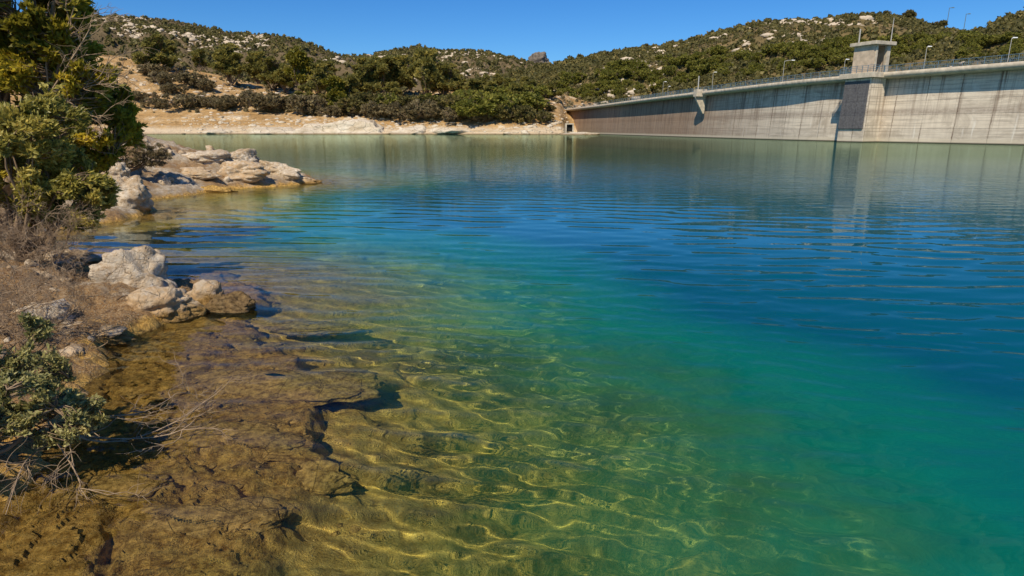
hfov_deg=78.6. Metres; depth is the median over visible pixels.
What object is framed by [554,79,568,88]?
shrub
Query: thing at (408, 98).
shrub
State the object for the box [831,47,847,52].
shrub
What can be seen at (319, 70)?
pine tree
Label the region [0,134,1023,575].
lake water
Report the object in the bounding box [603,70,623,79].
shrub
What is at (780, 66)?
shrub
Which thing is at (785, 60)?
shrub
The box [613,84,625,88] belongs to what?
shrub
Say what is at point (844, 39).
shrub
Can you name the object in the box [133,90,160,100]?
shrub
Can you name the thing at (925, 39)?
shrub
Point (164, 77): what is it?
shrub
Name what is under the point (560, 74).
shrub
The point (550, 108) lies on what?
shrub
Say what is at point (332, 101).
shrub
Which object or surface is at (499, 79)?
pine tree
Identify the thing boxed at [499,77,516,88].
pine tree
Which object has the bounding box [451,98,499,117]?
shrub
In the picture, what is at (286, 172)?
boulder
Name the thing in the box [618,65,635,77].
shrub
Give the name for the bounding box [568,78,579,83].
shrub
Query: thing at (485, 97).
shrub
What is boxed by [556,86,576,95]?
shrub
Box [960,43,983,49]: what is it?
shrub
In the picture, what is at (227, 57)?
pine tree
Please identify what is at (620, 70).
shrub
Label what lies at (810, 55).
shrub
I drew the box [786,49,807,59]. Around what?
shrub
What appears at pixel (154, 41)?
pine tree
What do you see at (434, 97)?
shrub
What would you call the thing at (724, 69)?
shrub
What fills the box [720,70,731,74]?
shrub
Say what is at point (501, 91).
shrub
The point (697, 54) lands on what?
shrub
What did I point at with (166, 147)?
stone
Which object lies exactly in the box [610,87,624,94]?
shrub
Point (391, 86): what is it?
pine tree
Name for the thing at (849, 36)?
shrub
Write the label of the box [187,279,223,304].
boulder
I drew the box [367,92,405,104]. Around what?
shrub
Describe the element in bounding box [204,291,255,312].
boulder
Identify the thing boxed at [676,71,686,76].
shrub
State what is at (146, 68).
shrub
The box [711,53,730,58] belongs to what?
shrub
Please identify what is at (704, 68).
shrub
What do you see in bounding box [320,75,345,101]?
pine tree
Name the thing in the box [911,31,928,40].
shrub
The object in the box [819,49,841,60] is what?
shrub
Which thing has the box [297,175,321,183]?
boulder
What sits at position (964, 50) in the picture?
shrub
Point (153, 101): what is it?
shrub
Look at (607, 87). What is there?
shrub
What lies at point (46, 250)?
dry shrub
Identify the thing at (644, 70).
shrub
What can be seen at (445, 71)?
pine tree
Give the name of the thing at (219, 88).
rock outcrops
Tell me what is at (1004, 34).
shrub
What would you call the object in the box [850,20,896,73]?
gate tower
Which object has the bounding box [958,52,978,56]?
shrub
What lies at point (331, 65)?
pine tree
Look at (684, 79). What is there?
shrub
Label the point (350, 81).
pine tree
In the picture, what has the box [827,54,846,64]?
shrub
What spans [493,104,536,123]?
shrub
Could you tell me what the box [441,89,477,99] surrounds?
shrub
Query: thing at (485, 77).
pine tree
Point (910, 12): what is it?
shrub
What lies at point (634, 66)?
shrub
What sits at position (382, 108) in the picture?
shrub
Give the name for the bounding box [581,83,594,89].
shrub
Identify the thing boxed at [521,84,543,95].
shrub
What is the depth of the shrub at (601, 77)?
340.24 m
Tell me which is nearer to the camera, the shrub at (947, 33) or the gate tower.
the gate tower
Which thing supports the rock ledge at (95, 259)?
on the ground
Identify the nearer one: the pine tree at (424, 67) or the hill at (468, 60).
the pine tree at (424, 67)
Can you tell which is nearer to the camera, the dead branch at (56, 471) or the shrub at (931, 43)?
the dead branch at (56, 471)
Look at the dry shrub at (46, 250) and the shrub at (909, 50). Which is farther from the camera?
the shrub at (909, 50)
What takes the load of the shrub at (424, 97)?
on the shore
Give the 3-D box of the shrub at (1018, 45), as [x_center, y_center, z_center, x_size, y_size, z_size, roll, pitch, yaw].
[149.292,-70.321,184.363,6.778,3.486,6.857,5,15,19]
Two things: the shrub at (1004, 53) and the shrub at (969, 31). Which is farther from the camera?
the shrub at (969, 31)
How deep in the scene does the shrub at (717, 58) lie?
310.31 m
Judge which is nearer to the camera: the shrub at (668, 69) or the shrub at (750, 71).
the shrub at (750, 71)
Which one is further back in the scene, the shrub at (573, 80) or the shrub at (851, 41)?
the shrub at (573, 80)
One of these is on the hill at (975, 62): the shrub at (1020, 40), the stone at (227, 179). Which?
the shrub at (1020, 40)
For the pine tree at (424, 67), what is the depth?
283.95 m
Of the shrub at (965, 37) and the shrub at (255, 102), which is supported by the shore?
the shrub at (255, 102)
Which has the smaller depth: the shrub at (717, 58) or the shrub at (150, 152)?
the shrub at (150, 152)
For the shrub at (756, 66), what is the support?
on the dam hill at (861, 27)
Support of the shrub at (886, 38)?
on the dam hill at (861, 27)
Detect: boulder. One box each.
[14,298,75,324]
[88,245,177,288]
[101,162,130,177]
[110,175,153,211]
[125,286,206,322]
[180,167,220,179]
[182,149,230,163]
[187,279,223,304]
[201,185,236,191]
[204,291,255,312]
[216,160,270,182]
[226,148,259,162]
[259,160,301,180]
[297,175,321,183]
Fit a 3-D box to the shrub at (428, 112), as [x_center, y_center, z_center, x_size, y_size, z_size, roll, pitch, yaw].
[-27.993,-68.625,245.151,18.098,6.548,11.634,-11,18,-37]
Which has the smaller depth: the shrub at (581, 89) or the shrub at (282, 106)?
the shrub at (282, 106)
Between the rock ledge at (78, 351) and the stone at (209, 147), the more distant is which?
the stone at (209, 147)
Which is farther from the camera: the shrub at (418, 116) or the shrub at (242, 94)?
the shrub at (242, 94)
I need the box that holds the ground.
[0,127,313,501]
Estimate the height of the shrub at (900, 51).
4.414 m
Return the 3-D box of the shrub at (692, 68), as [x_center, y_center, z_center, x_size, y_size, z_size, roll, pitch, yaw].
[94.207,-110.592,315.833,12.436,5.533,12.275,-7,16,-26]
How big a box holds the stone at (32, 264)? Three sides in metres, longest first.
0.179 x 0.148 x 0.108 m
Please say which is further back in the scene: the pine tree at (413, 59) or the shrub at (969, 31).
the pine tree at (413, 59)
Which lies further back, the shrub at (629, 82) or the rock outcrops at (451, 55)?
the rock outcrops at (451, 55)
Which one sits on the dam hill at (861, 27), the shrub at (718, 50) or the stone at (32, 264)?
the shrub at (718, 50)
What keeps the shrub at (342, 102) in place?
on the shore
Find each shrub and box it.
[0,82,122,261]
[0,181,101,280]
[0,223,132,349]
[0,311,110,453]
[118,142,171,171]
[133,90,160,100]
[136,62,187,75]
[139,97,168,107]
[145,71,176,84]
[158,82,188,93]
[158,92,204,109]
[175,71,208,85]
[193,78,216,90]
[198,94,220,107]
[209,98,231,109]
[220,94,252,107]
[239,90,256,99]
[244,91,287,111]
[260,95,290,108]
[285,94,327,113]
[314,105,345,116]
[318,92,349,106]
[326,94,352,105]
[337,97,366,114]
[347,89,391,107]
[347,104,376,115]
[359,100,380,117]
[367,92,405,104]
[370,101,402,117]
[371,94,420,110]
[384,104,417,118]
[385,101,430,120]
[405,98,446,118]
[406,92,443,105]
[421,93,440,101]
[423,106,442,119]
[436,92,460,109]
[440,106,466,121]
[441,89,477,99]
[444,98,465,109]
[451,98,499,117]
[453,89,483,93]
[465,93,525,118]
[467,88,512,95]
[467,112,484,122]
[479,114,492,121]
[484,84,512,94]
[488,91,539,110]
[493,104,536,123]
[495,105,520,121]
[512,91,549,110]
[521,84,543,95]
[529,84,551,98]
[536,110,554,122]
[546,105,555,110]
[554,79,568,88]
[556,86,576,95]
[558,71,571,76]
[560,72,586,80]
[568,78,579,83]
[576,86,589,93]
[580,90,599,96]
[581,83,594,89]
[593,67,617,77]
[593,80,615,88]
[599,71,613,79]
[600,69,616,76]
[601,79,626,86]
[602,84,613,90]
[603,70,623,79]
[604,60,624,68]
[609,58,631,66]
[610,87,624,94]
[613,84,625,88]
[617,69,626,77]
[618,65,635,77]
[624,79,632,86]
[628,59,645,64]
[628,63,648,69]
[628,68,650,78]
[632,69,652,80]
[633,83,645,88]
[635,61,649,68]
[644,74,656,80]
[648,74,662,81]
[650,78,670,88]
[652,69,661,75]
[655,54,671,60]
[661,64,677,75]
[662,57,678,65]
[672,75,691,82]
[675,53,692,65]
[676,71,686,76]
[685,61,691,69]
[686,71,701,80]
[689,64,701,72]
[691,58,706,65]
[692,51,705,58]
[693,61,719,73]
[698,58,713,63]
[707,44,729,54]
[708,56,725,63]
[710,55,726,63]
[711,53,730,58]
[714,66,728,73]
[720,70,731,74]
[730,51,748,58]
[744,52,765,61]
[746,68,766,73]
[748,61,765,69]
[760,44,774,54]
[767,41,785,53]
[776,62,796,69]
[778,58,794,64]
[779,45,799,54]
[785,42,804,49]
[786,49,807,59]
[795,59,808,66]
[796,40,807,45]
[802,44,812,49]
[803,50,822,57]
[805,56,826,68]
[806,44,830,53]
[806,52,824,58]
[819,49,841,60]
[821,39,844,49]
[822,37,841,41]
[825,49,843,59]
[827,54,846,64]
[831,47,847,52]
[840,41,865,46]
[840,46,854,52]
[841,36,857,42]
[842,34,858,38]
[844,38,860,45]
[877,34,902,45]
[889,33,913,43]
[890,47,903,53]
[891,43,907,50]
[902,9,916,17]
[904,45,928,53]
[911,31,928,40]
[912,39,936,45]
[917,37,935,42]
[926,33,949,40]
[935,20,947,26]
[935,31,951,35]
[954,30,980,39]
[954,47,981,56]
[955,32,982,43]
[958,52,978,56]
[959,42,974,47]
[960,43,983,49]
[973,38,985,45]
[975,51,992,56]
[976,34,995,43]
[989,35,1004,43]
[996,47,1019,56]
[1001,31,1020,37]
[1001,32,1022,41]
[1007,43,1023,48]
[1008,38,1023,43]
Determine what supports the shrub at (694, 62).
on the dam hill at (861, 27)
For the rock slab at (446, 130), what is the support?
on the shore
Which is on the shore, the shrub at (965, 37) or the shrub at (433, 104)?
the shrub at (433, 104)
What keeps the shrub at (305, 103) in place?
on the shore
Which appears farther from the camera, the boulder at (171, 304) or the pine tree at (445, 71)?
the pine tree at (445, 71)
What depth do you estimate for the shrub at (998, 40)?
202.64 m
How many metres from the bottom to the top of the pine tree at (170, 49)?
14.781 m
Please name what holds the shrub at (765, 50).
on the dam hill at (861, 27)
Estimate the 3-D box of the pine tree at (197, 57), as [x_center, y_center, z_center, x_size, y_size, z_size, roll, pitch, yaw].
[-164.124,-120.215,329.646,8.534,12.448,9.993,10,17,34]
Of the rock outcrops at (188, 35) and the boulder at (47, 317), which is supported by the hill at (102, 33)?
the rock outcrops at (188, 35)
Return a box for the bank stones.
[181,116,563,133]
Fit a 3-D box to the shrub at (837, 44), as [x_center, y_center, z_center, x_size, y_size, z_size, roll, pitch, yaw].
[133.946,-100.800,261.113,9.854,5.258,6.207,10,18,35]
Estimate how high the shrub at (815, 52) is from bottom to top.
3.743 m
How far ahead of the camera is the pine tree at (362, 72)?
285.56 m
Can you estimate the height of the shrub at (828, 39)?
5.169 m
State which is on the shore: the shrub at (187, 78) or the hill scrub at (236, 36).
the shrub at (187, 78)
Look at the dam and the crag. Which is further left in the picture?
the crag
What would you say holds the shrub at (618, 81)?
on the dam hill at (861, 27)
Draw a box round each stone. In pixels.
[24,259,37,266]
[71,261,83,268]
[87,336,95,341]
[156,175,171,185]
[161,144,169,150]
[206,145,214,150]
[224,176,231,182]
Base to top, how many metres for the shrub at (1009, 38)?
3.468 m
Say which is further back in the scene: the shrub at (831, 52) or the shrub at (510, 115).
the shrub at (831, 52)
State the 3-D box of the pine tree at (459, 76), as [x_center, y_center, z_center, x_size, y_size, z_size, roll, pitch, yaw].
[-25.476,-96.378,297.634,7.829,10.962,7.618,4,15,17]
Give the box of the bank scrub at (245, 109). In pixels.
[10,53,597,115]
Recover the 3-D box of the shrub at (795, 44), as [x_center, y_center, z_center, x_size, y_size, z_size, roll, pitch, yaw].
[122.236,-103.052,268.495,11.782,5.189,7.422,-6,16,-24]
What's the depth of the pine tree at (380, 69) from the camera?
289.16 m
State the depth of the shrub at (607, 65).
346.06 m
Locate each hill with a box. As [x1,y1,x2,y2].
[88,18,430,90]
[372,48,535,80]
[572,19,920,99]
[888,27,1023,71]
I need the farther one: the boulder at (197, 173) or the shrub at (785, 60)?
the shrub at (785, 60)
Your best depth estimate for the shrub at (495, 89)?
255.67 m
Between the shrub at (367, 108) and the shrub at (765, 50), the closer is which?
the shrub at (367, 108)
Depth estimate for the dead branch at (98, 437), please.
4.41 m
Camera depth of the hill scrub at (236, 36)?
474.35 m
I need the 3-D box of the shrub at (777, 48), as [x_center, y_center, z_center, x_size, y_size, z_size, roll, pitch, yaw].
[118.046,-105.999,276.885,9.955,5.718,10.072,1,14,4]
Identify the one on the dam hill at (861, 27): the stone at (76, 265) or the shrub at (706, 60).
the shrub at (706, 60)
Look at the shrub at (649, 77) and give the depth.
328.50 m
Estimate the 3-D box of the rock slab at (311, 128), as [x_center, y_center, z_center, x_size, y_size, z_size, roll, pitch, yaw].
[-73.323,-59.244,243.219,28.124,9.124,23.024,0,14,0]
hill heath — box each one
[91,15,405,89]
[356,46,527,78]
[511,15,955,102]
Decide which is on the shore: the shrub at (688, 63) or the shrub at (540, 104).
the shrub at (540, 104)
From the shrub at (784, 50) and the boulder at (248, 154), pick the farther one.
the shrub at (784, 50)
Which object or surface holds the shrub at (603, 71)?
on the dam hill at (861, 27)
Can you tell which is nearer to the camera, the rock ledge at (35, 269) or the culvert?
the rock ledge at (35, 269)
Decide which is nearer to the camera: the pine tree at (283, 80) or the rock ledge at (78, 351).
the rock ledge at (78, 351)
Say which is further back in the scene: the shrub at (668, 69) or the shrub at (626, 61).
the shrub at (626, 61)
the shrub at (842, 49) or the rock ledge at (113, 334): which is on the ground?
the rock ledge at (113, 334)
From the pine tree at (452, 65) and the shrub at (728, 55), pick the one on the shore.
the pine tree at (452, 65)
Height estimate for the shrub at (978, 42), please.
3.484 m
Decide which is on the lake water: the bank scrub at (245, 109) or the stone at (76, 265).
the stone at (76, 265)
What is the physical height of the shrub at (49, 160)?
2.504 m
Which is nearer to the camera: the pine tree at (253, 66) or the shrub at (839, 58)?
the shrub at (839, 58)
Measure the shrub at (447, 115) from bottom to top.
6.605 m
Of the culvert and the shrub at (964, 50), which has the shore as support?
the culvert
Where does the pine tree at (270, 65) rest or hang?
on the shore
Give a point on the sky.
(560, 29)
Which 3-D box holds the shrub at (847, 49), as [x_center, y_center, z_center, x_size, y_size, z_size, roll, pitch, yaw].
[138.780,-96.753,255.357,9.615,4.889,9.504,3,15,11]
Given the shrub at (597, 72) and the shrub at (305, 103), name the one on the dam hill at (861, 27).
the shrub at (597, 72)
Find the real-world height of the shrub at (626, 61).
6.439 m
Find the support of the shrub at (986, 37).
on the hill at (975, 62)
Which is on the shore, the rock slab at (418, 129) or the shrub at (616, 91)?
the rock slab at (418, 129)
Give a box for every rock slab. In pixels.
[201,129,232,133]
[243,127,294,133]
[289,123,327,133]
[320,119,383,133]
[388,125,426,133]
[428,127,474,133]
[560,132,599,134]
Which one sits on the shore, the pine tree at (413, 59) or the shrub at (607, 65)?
the pine tree at (413, 59)
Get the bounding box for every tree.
[0,0,147,235]
[132,31,180,67]
[158,39,177,67]
[189,48,210,71]
[210,42,243,86]
[243,50,268,83]
[255,55,285,89]
[273,64,296,92]
[283,45,316,91]
[294,80,320,96]
[306,62,332,93]
[316,59,337,72]
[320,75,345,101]
[343,75,362,96]
[351,56,367,83]
[353,62,382,92]
[365,54,400,92]
[382,81,403,95]
[383,54,416,91]
[406,56,416,90]
[407,47,443,94]
[430,63,463,95]
[446,63,459,81]
[451,73,466,85]
[462,78,483,90]
[466,73,489,89]
[483,80,499,93]
[492,74,503,85]
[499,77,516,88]
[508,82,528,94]
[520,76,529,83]
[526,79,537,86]
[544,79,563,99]
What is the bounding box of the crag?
[528,52,548,62]
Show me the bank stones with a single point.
(222, 119)
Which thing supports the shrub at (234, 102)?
on the shore
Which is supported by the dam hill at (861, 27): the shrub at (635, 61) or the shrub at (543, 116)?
the shrub at (635, 61)
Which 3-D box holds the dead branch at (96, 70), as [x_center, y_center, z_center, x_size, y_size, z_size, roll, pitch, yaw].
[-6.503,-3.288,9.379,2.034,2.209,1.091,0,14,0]
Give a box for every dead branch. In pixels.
[0,439,170,516]
[44,0,155,138]
[57,349,267,455]
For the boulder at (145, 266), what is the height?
1.038 m
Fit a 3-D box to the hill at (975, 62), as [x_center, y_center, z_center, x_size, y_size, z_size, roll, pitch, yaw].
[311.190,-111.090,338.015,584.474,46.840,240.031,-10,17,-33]
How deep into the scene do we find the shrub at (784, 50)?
266.50 m
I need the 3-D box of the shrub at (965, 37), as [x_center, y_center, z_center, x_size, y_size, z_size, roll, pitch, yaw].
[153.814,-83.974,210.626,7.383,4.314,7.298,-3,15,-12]
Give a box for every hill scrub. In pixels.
[44,12,407,90]
[350,43,541,78]
[464,11,966,104]
[889,7,1023,71]
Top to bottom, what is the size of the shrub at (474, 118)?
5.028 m
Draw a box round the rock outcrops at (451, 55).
[350,50,521,78]
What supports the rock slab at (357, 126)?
on the shore
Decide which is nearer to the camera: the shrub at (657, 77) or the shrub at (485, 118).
the shrub at (485, 118)
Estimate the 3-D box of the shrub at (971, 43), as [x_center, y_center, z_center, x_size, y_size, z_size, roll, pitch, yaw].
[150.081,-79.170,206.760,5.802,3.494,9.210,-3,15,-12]
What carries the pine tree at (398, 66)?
on the shore
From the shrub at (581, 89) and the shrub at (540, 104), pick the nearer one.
the shrub at (540, 104)
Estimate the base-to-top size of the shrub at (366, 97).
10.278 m
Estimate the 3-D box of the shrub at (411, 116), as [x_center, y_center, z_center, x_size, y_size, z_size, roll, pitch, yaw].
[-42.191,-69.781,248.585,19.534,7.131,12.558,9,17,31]
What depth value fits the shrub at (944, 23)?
432.28 m
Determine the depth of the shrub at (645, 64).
338.01 m
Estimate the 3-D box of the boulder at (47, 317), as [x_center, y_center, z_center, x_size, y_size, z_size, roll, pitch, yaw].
[-4.930,0.337,6.540,0.845,0.430,0.547,-1,14,-6]
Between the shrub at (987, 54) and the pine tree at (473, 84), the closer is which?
the shrub at (987, 54)
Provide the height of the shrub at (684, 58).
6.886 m
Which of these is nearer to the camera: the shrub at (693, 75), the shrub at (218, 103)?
the shrub at (218, 103)
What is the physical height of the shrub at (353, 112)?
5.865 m
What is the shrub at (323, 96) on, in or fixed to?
on the shore
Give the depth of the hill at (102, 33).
435.24 m
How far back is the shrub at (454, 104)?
238.05 m
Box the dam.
[565,53,1023,144]
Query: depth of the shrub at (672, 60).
329.11 m
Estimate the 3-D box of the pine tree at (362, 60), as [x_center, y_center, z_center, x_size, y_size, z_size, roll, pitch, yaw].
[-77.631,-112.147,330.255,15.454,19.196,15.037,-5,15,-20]
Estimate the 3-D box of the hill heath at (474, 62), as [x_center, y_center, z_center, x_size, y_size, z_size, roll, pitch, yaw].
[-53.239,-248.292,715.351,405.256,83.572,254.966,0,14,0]
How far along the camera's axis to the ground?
6.80 m
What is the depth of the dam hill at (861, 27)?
323.10 m
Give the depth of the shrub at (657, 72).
332.21 m
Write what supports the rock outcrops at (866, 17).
on the dam hill at (861, 27)
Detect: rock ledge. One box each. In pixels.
[13,250,102,265]
[30,268,72,280]
[56,321,136,344]
[58,345,84,356]
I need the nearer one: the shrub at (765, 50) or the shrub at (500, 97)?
the shrub at (500, 97)
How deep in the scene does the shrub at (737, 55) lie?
296.99 m
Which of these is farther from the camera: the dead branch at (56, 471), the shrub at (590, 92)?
the shrub at (590, 92)
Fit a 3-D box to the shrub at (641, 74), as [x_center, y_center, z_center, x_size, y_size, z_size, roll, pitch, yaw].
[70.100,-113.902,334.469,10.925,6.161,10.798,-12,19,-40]
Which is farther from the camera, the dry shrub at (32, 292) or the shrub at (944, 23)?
the shrub at (944, 23)
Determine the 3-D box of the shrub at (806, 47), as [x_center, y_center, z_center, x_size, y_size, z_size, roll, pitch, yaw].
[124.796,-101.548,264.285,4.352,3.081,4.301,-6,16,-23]
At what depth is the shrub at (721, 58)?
309.54 m
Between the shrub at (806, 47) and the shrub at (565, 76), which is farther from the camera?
the shrub at (565, 76)
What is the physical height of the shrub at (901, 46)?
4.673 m
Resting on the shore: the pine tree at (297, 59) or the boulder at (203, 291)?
the pine tree at (297, 59)
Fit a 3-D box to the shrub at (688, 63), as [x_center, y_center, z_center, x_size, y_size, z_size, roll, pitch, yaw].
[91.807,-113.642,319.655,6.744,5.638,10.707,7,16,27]
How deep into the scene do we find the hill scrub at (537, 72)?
349.44 m
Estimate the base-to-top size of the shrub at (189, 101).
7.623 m
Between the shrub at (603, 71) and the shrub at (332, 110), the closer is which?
the shrub at (332, 110)
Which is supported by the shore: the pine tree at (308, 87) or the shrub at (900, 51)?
the pine tree at (308, 87)
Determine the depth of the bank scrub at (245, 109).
310.91 m
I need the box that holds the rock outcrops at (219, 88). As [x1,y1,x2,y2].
[119,66,595,122]
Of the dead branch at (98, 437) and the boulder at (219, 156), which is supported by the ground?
the boulder at (219, 156)
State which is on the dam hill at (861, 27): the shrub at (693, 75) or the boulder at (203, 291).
the shrub at (693, 75)
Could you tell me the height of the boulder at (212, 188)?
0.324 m
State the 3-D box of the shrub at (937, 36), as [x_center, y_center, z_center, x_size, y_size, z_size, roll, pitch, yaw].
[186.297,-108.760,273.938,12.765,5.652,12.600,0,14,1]
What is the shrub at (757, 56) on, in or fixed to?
on the dam hill at (861, 27)
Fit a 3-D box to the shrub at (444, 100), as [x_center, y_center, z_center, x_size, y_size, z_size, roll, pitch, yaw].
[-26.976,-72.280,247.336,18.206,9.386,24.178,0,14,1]
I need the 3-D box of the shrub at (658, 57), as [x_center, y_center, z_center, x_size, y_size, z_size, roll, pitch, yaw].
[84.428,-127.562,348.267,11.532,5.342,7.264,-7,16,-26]
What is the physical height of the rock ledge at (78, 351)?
0.293 m
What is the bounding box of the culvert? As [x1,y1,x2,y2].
[565,123,573,132]
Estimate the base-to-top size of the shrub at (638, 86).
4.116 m
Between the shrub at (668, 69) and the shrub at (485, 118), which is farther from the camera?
the shrub at (668, 69)
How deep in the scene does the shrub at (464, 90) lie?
257.21 m
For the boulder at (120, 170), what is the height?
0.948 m
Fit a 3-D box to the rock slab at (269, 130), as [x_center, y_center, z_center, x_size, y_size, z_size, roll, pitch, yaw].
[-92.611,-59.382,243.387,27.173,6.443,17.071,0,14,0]
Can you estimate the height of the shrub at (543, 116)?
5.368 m
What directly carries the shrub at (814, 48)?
on the dam hill at (861, 27)
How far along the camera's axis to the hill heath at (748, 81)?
341.37 m
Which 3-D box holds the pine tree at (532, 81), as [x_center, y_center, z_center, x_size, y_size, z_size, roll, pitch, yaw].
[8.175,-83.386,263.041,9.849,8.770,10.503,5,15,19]
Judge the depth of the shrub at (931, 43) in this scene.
251.41 m
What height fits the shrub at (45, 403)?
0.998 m
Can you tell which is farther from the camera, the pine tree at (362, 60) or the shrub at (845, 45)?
the pine tree at (362, 60)
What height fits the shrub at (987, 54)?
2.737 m
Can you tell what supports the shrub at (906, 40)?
on the dam hill at (861, 27)
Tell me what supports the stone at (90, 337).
on the ground
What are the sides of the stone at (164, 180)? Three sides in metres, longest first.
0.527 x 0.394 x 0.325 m
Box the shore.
[0,54,593,133]
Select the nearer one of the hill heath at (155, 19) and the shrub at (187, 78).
the shrub at (187, 78)
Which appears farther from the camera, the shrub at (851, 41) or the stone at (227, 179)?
the shrub at (851, 41)
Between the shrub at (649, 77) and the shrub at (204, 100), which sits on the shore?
the shrub at (204, 100)
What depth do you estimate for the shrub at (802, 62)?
254.48 m
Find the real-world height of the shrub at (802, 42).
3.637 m
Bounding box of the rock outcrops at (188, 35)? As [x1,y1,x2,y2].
[94,15,344,62]
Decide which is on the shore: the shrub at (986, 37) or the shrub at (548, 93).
the shrub at (548, 93)
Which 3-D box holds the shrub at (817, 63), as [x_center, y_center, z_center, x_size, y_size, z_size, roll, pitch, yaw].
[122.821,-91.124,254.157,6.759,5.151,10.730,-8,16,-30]
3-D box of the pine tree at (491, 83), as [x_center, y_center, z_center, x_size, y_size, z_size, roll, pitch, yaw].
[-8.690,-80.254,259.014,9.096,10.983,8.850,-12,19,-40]
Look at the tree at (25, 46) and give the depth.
9.54 m
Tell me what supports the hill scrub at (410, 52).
on the hill at (468, 60)
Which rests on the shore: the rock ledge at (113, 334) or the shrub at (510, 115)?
the shrub at (510, 115)
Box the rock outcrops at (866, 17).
[553,15,877,102]
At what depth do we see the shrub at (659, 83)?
305.83 m
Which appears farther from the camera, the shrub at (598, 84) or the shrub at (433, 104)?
the shrub at (598, 84)
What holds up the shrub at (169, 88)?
on the shore
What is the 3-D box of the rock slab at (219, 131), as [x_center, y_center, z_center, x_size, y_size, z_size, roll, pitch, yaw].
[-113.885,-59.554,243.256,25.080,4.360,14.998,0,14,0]
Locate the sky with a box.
[13,0,1023,63]
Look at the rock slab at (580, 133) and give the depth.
215.84 m
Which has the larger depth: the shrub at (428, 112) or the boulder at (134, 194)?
the shrub at (428, 112)
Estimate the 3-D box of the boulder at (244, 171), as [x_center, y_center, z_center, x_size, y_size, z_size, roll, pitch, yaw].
[-9.855,-4.273,23.067,1.868,0.856,1.112,-3,15,-11]
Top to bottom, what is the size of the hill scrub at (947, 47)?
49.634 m
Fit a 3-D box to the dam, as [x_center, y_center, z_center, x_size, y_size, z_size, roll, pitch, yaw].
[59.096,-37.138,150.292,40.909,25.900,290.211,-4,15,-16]

